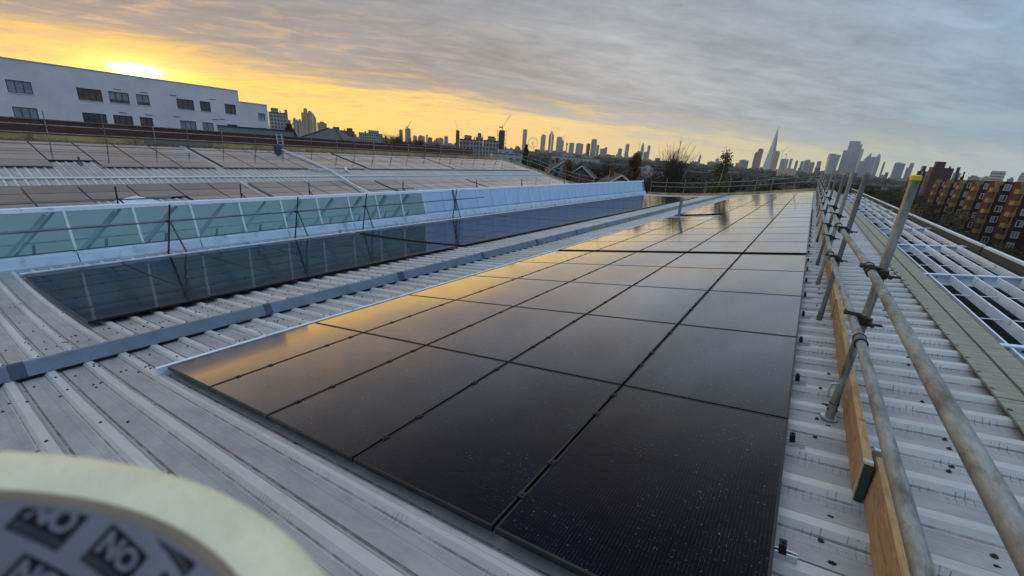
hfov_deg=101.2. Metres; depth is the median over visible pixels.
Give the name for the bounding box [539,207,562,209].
solar panel
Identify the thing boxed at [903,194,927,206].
thin tree
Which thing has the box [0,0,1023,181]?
sky
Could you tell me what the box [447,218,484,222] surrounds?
solar panel
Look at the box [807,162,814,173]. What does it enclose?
city block
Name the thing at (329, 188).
solar panel
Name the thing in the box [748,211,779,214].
solar panel
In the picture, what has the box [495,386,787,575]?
solar panel
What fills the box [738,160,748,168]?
city block
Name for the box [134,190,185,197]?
solar panel
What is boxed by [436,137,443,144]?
city block
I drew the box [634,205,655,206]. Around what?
solar panel
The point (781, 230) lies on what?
solar panel
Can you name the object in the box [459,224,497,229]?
solar panel
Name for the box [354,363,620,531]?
solar panel
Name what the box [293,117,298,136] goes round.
city block
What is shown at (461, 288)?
solar panel
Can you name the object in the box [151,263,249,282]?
solar panel
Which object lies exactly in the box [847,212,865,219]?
capping board
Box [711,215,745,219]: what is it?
solar panel
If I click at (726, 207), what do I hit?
solar panel
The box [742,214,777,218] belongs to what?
solar panel
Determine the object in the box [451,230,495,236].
solar panel
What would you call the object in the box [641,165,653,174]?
block of flats
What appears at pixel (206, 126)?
window
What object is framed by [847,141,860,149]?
tower
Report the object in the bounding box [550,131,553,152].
slanted tower
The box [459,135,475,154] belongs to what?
block of flats
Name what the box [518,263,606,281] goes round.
solar panel
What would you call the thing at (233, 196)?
solar panel
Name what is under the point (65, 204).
solar panel
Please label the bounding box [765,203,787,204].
solar panel
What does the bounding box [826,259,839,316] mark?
toe board
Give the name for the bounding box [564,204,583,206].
solar panel
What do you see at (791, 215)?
solar panel
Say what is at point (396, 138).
bare tree
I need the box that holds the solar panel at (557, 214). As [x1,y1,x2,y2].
[541,213,568,216]
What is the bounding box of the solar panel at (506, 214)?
[492,213,519,216]
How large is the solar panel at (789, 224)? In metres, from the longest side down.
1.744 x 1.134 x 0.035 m
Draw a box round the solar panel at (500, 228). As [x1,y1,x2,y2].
[481,226,520,231]
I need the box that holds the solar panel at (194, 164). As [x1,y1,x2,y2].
[175,162,214,166]
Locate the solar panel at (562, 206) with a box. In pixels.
[554,205,575,207]
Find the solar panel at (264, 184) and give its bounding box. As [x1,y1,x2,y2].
[247,182,284,187]
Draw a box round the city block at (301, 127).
[298,119,303,136]
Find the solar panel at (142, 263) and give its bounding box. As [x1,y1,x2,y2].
[121,253,211,268]
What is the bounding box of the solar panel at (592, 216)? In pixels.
[580,215,607,217]
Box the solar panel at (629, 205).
[620,205,639,206]
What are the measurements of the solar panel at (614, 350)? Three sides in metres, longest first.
1.744 x 1.166 x 0.082 m
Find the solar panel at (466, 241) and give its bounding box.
[438,237,494,245]
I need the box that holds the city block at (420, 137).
[418,135,424,142]
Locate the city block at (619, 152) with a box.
[617,148,621,158]
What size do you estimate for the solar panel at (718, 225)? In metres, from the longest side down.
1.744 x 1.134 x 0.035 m
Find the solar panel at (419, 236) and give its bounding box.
[394,233,444,240]
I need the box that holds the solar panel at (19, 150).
[0,148,39,153]
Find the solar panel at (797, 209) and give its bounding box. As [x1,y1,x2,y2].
[782,208,811,210]
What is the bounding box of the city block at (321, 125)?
[317,121,326,130]
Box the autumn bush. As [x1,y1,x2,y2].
[560,157,575,182]
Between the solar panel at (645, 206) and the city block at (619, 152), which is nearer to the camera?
the solar panel at (645, 206)
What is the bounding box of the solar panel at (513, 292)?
[458,279,567,306]
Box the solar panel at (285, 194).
[267,192,302,196]
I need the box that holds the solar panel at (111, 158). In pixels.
[89,155,135,160]
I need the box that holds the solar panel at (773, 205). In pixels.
[761,204,786,206]
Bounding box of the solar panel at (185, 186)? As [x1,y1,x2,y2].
[168,183,213,189]
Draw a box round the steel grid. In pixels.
[840,193,1023,364]
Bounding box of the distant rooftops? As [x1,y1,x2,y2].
[296,134,909,193]
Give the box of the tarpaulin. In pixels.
[115,195,158,203]
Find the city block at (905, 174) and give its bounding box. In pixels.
[902,167,909,180]
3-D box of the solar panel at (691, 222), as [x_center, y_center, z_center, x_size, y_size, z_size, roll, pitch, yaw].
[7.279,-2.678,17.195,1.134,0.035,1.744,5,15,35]
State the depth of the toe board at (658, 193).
48.24 m
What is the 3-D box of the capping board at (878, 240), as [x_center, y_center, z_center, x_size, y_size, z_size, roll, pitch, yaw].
[8.709,-1.149,10.001,0.337,0.068,3.585,16,22,32]
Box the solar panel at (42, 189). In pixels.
[20,185,82,194]
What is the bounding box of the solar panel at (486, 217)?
[469,215,503,218]
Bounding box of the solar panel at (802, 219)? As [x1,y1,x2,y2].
[772,217,810,221]
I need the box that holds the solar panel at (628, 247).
[597,242,658,251]
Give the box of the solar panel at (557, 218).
[544,217,574,219]
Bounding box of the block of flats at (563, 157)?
[551,154,578,159]
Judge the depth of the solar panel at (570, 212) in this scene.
26.08 m
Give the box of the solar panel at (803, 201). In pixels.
[790,200,812,201]
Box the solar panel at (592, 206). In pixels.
[578,205,597,207]
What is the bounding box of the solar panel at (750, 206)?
[738,205,762,207]
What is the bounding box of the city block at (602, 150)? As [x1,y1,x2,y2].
[599,148,604,156]
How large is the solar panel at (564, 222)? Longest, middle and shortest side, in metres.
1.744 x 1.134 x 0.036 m
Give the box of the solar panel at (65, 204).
[36,200,96,206]
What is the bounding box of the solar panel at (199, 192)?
[178,189,224,195]
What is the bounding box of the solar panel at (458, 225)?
[441,223,480,227]
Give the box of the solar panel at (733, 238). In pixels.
[704,234,759,241]
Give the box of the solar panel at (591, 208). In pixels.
[585,207,604,209]
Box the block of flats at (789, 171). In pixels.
[776,168,796,176]
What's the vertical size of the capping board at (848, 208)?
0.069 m
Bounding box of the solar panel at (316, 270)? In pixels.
[275,261,364,279]
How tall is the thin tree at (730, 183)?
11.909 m
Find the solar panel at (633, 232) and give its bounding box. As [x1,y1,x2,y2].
[610,229,653,234]
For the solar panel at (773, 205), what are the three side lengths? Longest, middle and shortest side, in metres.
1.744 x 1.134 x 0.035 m
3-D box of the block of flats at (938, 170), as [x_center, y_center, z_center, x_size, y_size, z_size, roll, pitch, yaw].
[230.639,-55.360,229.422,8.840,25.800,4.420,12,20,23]
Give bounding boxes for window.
[5,79,33,94]
[12,106,38,118]
[76,87,103,102]
[82,112,107,122]
[108,91,130,104]
[113,115,133,124]
[136,94,149,105]
[140,117,153,126]
[176,98,194,110]
[180,120,196,129]
[200,101,211,112]
[202,122,213,130]
[225,104,235,114]
[258,113,264,119]
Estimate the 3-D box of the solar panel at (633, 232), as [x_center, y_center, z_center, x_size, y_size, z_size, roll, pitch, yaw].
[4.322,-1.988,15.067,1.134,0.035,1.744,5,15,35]
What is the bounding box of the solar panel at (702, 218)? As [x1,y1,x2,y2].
[681,216,716,220]
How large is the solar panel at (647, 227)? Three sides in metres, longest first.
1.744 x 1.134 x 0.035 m
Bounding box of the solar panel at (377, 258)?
[342,252,415,265]
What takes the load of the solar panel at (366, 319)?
on the warehouse
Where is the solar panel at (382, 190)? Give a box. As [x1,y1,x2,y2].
[369,189,393,191]
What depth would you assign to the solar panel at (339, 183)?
30.23 m
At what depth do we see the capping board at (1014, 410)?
2.81 m
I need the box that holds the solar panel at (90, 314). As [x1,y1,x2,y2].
[71,289,210,322]
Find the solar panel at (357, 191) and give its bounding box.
[347,189,373,192]
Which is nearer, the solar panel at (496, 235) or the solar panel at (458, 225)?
the solar panel at (496, 235)
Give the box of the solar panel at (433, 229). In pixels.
[411,226,454,232]
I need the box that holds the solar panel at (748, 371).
[624,324,797,419]
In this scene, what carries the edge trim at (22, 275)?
on the warehouse
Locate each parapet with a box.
[0,116,472,157]
[848,189,1023,344]
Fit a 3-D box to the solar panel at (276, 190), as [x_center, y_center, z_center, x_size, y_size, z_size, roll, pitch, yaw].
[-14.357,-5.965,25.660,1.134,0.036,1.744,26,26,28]
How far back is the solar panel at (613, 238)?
13.56 m
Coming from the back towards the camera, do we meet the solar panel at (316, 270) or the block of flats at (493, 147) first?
the block of flats at (493, 147)
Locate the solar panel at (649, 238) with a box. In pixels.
[622,234,675,241]
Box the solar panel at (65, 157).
[42,154,93,160]
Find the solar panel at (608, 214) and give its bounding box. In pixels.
[591,212,619,215]
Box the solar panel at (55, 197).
[27,193,90,201]
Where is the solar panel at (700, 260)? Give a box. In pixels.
[664,253,740,268]
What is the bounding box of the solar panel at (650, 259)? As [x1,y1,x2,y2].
[609,252,684,266]
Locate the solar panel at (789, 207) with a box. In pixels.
[784,205,811,208]
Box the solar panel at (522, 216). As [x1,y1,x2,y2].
[506,214,539,217]
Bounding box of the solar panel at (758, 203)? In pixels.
[747,202,767,203]
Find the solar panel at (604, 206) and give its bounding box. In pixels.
[593,206,616,207]
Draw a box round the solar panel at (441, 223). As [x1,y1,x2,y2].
[422,220,462,225]
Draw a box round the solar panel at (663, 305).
[588,286,707,325]
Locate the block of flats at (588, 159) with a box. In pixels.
[578,156,599,162]
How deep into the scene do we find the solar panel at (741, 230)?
13.02 m
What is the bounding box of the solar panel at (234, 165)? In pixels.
[217,163,252,167]
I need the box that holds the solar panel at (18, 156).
[0,153,46,159]
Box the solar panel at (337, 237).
[309,233,364,241]
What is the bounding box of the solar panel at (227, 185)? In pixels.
[207,182,247,188]
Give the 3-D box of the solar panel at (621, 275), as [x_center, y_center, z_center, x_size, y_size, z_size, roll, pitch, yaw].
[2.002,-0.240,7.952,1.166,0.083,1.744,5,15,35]
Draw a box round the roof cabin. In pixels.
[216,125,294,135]
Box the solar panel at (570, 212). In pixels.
[559,211,580,213]
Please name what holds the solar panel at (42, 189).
on the warehouse
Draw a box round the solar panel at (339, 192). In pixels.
[324,190,351,193]
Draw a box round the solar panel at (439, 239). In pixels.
[415,235,466,243]
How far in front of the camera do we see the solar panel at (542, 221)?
21.14 m
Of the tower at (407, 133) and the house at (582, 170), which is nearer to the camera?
the house at (582, 170)
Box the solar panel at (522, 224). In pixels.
[504,222,541,226]
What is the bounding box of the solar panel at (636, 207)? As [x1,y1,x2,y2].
[624,207,648,208]
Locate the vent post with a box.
[675,199,683,217]
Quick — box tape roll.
[0,451,324,575]
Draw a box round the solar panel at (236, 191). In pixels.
[216,188,257,194]
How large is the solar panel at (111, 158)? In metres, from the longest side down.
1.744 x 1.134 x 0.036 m
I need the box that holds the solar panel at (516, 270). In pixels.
[473,262,558,278]
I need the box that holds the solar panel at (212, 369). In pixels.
[168,323,361,389]
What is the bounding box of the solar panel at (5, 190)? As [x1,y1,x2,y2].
[0,186,24,194]
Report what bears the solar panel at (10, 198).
on the warehouse
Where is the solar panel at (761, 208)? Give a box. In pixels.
[756,206,784,209]
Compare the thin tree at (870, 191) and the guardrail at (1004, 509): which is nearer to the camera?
the guardrail at (1004, 509)
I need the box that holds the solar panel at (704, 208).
[693,207,717,209]
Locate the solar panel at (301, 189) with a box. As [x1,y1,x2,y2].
[287,186,320,191]
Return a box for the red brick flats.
[927,179,1023,250]
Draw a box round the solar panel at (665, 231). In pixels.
[641,229,687,234]
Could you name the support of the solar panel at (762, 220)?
on the warehouse
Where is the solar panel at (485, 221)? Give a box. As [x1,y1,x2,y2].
[464,219,500,223]
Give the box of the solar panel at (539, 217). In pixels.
[527,215,556,218]
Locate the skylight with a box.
[0,181,645,274]
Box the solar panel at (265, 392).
[209,333,424,418]
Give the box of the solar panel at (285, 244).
[259,238,323,248]
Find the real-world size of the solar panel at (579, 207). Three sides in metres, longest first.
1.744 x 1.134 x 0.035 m
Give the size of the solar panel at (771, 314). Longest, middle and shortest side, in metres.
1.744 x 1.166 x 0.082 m
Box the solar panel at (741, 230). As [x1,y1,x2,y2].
[718,227,765,233]
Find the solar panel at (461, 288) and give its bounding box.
[409,276,515,299]
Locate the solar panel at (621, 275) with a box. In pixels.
[571,265,661,285]
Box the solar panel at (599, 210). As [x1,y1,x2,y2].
[587,210,612,211]
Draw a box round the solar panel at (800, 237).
[753,233,808,241]
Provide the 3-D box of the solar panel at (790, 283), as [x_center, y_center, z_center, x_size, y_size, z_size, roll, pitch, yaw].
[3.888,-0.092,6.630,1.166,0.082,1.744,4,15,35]
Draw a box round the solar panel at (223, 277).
[169,268,272,288]
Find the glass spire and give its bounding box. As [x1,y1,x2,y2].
[762,127,778,169]
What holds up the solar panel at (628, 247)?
on the warehouse
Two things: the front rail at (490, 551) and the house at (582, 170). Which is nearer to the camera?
the front rail at (490, 551)
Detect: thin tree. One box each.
[528,158,550,171]
[542,169,568,180]
[590,163,616,179]
[639,177,663,193]
[646,167,662,182]
[646,178,666,192]
[663,180,699,192]
[709,177,740,191]
[747,177,759,188]
[752,180,786,191]
[827,182,843,191]
[837,184,867,193]
[863,186,879,197]
[882,193,932,219]
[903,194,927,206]
[914,192,937,213]
[946,219,977,236]
[992,242,1023,258]
[1006,248,1023,260]
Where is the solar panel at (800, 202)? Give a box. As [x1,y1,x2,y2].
[788,201,812,203]
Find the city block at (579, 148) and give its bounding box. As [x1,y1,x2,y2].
[575,143,583,154]
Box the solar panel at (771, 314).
[680,291,801,338]
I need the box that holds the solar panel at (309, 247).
[277,242,344,252]
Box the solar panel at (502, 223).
[483,221,521,225]
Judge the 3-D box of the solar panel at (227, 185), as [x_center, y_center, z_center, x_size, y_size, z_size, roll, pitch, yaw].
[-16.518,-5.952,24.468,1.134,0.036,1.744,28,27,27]
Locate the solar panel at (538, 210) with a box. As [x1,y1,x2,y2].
[524,209,548,211]
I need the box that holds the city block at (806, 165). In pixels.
[803,160,810,172]
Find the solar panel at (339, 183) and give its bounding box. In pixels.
[328,180,356,185]
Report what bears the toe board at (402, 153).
on the warehouse
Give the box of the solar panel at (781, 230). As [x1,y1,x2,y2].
[760,227,809,233]
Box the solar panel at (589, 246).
[559,242,618,250]
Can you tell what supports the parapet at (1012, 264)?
on the warehouse
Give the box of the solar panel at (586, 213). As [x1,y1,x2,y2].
[575,212,601,214]
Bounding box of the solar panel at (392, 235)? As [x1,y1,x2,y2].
[375,230,425,238]
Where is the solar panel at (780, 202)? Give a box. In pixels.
[768,201,789,202]
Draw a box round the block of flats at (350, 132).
[342,128,354,137]
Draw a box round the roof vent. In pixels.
[76,157,82,164]
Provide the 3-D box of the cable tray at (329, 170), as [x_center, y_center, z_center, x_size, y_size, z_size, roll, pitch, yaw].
[-12.699,-8.306,30.579,15.990,2.531,0.931,19,23,37]
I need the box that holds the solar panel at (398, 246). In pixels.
[368,242,428,251]
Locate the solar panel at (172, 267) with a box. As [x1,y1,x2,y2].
[136,258,228,275]
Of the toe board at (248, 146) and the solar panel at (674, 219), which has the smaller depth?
the solar panel at (674, 219)
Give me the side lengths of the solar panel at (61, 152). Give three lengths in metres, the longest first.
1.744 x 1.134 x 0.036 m
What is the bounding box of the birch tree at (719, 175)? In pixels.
[701,149,733,192]
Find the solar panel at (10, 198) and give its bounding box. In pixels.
[0,194,31,202]
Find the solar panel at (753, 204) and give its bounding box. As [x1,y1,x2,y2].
[742,204,764,205]
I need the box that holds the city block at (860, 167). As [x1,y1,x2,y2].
[856,161,864,176]
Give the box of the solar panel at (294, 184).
[278,181,310,186]
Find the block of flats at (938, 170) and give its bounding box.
[919,161,954,198]
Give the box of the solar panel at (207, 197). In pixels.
[187,195,231,199]
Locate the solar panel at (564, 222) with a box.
[543,220,579,224]
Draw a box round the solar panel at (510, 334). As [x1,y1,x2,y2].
[427,306,584,362]
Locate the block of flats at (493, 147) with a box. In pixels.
[483,136,498,156]
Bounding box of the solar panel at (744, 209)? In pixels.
[731,208,757,210]
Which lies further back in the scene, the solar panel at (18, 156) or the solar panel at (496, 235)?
the solar panel at (18, 156)
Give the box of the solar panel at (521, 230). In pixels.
[499,227,543,233]
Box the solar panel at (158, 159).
[130,156,172,161]
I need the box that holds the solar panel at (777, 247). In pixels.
[744,242,807,254]
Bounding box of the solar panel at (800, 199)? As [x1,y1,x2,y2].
[791,199,812,200]
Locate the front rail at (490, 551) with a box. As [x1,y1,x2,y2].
[160,374,541,575]
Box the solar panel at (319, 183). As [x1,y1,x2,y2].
[303,181,335,185]
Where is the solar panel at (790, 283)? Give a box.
[709,269,804,295]
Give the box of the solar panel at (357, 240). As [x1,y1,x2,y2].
[329,236,384,244]
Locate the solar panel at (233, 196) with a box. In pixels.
[226,193,264,198]
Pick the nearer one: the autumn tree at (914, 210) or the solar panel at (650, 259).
the solar panel at (650, 259)
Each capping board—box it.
[844,206,857,211]
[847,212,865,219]
[854,219,877,230]
[862,231,899,250]
[878,250,940,289]
[908,287,1023,401]
[996,398,1023,433]
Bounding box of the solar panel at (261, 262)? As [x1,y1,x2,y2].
[233,253,314,267]
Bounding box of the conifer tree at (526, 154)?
[520,144,529,165]
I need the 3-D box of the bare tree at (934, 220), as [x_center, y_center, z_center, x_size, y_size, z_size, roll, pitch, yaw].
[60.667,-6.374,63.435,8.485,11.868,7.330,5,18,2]
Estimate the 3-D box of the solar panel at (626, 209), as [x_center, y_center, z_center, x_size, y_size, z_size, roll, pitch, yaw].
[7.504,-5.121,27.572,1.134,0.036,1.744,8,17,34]
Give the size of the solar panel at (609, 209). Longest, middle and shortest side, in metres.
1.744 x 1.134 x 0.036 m
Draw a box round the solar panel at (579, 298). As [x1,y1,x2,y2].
[515,282,631,314]
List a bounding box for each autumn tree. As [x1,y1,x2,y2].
[284,123,296,136]
[626,153,645,188]
[646,174,666,192]
[909,203,923,216]
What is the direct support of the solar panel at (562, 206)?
on the warehouse
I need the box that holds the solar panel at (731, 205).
[721,204,743,206]
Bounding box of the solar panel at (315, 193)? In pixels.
[297,191,327,194]
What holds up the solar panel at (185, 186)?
on the warehouse
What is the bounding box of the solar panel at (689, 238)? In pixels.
[661,234,715,241]
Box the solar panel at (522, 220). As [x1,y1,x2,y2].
[507,218,539,221]
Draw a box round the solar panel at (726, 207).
[715,206,739,208]
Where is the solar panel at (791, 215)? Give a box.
[775,213,810,217]
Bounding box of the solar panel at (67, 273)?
[24,262,133,283]
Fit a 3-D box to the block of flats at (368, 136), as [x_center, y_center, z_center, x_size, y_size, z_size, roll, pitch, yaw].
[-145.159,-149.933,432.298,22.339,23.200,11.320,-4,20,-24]
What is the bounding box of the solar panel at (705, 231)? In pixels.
[679,228,723,233]
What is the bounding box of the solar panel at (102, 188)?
[76,184,131,191]
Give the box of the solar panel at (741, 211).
[726,210,754,212]
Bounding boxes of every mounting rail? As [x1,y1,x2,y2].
[774,537,797,564]
[786,432,804,448]
[793,373,805,385]
[797,336,809,345]
[800,311,809,318]
[802,292,811,298]
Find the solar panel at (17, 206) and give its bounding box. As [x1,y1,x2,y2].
[0,202,36,208]
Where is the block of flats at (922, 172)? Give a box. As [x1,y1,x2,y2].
[916,166,927,195]
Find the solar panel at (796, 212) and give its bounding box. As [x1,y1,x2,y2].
[779,210,811,213]
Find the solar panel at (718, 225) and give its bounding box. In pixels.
[690,223,733,228]
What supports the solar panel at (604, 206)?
on the warehouse
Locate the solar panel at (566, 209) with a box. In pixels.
[556,208,578,210]
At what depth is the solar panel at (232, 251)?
13.04 m
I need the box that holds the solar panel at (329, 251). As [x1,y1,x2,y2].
[296,245,365,256]
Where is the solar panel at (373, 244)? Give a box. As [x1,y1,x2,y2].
[346,239,406,248]
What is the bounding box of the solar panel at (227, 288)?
[189,273,298,297]
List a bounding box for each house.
[301,127,358,140]
[544,158,571,177]
[568,162,596,182]
[597,168,629,182]
[626,173,653,180]
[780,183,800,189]
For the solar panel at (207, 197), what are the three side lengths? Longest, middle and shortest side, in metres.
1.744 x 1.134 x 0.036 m
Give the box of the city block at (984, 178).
[981,176,988,180]
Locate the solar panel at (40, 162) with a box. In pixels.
[0,159,52,165]
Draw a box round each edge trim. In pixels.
[0,165,459,169]
[19,195,639,277]
[155,195,739,375]
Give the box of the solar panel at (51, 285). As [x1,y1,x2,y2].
[33,269,149,292]
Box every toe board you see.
[0,132,144,143]
[145,140,212,146]
[213,143,297,150]
[298,147,375,153]
[376,151,438,156]
[439,154,499,158]
[501,158,520,165]
[521,164,541,172]
[542,171,567,182]
[647,192,676,194]
[677,193,712,195]
[713,191,762,195]
[763,187,829,193]
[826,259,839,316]
[832,296,873,502]
[863,447,910,575]
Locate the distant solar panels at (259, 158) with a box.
[0,138,565,189]
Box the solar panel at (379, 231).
[356,228,406,235]
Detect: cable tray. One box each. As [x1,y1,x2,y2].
[281,149,369,192]
[308,167,347,170]
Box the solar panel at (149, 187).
[126,183,175,190]
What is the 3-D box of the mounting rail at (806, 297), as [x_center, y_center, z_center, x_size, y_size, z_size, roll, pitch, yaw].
[3.964,0.099,5.742,0.218,0.089,0.040,5,15,35]
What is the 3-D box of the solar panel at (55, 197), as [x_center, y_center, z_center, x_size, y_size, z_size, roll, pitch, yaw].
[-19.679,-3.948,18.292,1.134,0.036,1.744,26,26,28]
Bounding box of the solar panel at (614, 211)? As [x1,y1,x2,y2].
[603,210,628,212]
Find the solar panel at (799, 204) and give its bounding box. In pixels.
[786,203,811,205]
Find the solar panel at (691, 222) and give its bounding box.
[670,220,707,224]
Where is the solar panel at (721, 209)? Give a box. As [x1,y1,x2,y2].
[707,208,734,211]
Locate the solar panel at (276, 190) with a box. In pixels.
[257,187,294,193]
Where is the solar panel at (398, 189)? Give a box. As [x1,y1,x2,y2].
[393,188,415,190]
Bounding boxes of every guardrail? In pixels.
[0,111,498,157]
[0,177,596,204]
[0,189,484,253]
[504,150,624,182]
[650,174,817,192]
[815,172,1023,575]
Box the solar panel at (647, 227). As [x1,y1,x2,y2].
[626,225,666,229]
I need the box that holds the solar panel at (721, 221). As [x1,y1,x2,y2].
[702,219,739,223]
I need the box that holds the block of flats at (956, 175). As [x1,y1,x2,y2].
[951,167,960,179]
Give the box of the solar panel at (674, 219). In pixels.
[657,217,689,220]
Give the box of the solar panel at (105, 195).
[84,191,138,199]
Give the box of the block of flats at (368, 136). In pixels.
[358,130,382,142]
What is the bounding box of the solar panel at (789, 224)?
[767,222,809,226]
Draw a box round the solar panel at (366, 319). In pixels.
[316,295,454,332]
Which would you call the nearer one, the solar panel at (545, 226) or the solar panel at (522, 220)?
the solar panel at (545, 226)
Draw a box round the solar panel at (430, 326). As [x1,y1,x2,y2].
[365,300,512,345]
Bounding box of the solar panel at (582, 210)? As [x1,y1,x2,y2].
[572,209,592,211]
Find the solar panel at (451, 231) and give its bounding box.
[430,228,474,234]
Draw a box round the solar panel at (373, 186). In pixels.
[360,185,387,188]
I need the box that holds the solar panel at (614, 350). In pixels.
[510,314,676,387]
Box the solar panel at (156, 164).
[137,161,180,166]
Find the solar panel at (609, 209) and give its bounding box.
[599,208,617,209]
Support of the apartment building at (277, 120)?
on the ground
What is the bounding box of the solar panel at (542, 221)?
[523,219,558,223]
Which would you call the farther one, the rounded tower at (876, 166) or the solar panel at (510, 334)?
the rounded tower at (876, 166)
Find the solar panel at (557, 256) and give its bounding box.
[519,251,590,262]
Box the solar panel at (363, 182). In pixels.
[349,180,377,184]
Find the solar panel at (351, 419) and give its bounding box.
[267,346,506,461]
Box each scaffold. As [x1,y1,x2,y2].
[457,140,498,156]
[497,130,506,149]
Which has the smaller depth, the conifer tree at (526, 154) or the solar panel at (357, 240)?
the solar panel at (357, 240)
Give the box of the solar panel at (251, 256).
[215,249,292,262]
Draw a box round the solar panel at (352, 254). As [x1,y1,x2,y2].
[317,249,388,260]
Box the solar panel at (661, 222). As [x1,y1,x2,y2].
[643,221,677,224]
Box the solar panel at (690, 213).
[675,212,703,215]
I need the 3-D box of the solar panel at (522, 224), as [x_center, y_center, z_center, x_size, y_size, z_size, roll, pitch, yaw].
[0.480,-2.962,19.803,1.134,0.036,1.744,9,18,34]
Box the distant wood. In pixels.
[355,138,981,236]
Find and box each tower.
[284,110,287,125]
[301,112,304,133]
[303,108,308,134]
[307,111,313,133]
[312,112,316,131]
[405,128,410,141]
[456,130,459,147]
[498,130,504,149]
[522,129,526,149]
[540,134,545,150]
[548,131,551,152]
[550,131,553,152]
[556,137,561,151]
[585,143,589,155]
[590,139,596,155]
[624,144,629,157]
[640,143,643,158]
[751,152,757,166]
[755,148,763,167]
[770,151,779,170]
[816,161,821,167]
[824,154,840,173]
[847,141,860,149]
[847,149,863,172]
[861,154,871,176]
[866,157,876,173]
[872,154,880,177]
[878,162,884,177]
[906,163,913,179]
[988,171,1005,180]
[1017,173,1023,181]
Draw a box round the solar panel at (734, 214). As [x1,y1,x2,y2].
[720,212,750,215]
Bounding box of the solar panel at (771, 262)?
[729,254,806,271]
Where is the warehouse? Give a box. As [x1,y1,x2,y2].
[0,138,1023,575]
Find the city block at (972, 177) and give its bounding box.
[967,175,980,180]
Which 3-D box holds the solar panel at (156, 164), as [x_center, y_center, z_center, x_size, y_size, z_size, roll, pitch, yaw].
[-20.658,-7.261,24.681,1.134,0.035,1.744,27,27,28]
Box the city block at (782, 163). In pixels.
[778,159,786,169]
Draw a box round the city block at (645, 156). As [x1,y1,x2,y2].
[643,152,647,160]
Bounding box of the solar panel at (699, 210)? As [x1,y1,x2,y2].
[687,209,711,211]
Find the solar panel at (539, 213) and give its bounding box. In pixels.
[527,212,552,214]
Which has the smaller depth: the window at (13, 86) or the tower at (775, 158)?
the window at (13, 86)
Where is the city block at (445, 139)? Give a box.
[444,136,447,144]
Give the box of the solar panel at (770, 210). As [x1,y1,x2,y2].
[753,209,782,211]
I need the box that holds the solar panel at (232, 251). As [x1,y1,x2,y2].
[197,245,272,257]
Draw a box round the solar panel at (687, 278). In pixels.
[633,267,727,290]
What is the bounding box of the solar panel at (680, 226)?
[658,224,698,228]
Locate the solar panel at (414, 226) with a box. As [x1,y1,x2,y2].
[391,224,434,229]
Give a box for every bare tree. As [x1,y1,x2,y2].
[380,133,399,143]
[389,132,402,143]
[397,138,413,144]
[407,137,424,144]
[654,141,703,192]
[679,177,688,186]
[685,172,697,185]
[717,178,740,192]
[730,176,743,190]
[888,191,921,207]
[916,209,942,225]
[917,209,935,219]
[1001,249,1023,259]
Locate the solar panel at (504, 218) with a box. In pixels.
[487,217,519,220]
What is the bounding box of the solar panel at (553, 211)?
[542,210,565,212]
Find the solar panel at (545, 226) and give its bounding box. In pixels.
[526,224,562,228]
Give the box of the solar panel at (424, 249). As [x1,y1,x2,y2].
[392,244,456,254]
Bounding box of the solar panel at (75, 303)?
[57,282,185,311]
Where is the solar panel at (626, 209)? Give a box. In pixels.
[616,209,638,210]
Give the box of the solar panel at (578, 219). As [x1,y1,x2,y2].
[564,217,594,220]
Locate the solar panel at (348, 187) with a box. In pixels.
[338,185,365,189]
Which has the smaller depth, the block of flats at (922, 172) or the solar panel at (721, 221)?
the solar panel at (721, 221)
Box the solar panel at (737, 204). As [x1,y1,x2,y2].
[726,203,746,204]
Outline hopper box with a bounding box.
[274,143,282,149]
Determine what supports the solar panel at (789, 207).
on the warehouse
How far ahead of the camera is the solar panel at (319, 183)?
28.97 m
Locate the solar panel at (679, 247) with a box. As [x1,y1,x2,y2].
[640,242,702,252]
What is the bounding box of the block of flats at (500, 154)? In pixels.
[490,149,523,163]
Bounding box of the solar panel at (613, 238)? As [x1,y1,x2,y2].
[586,235,638,241]
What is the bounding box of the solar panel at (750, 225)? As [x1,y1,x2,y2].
[727,222,769,227]
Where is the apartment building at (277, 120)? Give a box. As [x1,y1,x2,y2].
[268,108,285,129]
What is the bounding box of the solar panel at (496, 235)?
[472,232,520,238]
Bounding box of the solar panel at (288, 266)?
[253,257,337,272]
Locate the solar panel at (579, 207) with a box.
[570,207,590,208]
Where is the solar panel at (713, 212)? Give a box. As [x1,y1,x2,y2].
[699,211,728,214]
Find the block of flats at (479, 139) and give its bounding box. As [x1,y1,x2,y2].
[476,133,482,158]
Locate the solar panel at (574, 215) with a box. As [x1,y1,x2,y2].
[558,214,585,216]
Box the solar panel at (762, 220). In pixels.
[735,218,773,222]
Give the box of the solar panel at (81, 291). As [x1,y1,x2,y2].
[44,276,166,301]
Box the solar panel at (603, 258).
[562,252,634,264]
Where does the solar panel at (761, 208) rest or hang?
on the warehouse
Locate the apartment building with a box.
[0,57,268,130]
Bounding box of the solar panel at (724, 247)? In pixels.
[689,242,752,253]
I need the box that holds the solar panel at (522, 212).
[508,210,534,213]
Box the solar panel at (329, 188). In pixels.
[313,186,344,190]
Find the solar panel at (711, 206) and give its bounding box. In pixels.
[700,205,723,207]
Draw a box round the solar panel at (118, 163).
[96,160,142,165]
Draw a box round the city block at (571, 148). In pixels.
[568,143,573,154]
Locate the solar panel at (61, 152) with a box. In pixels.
[36,149,86,154]

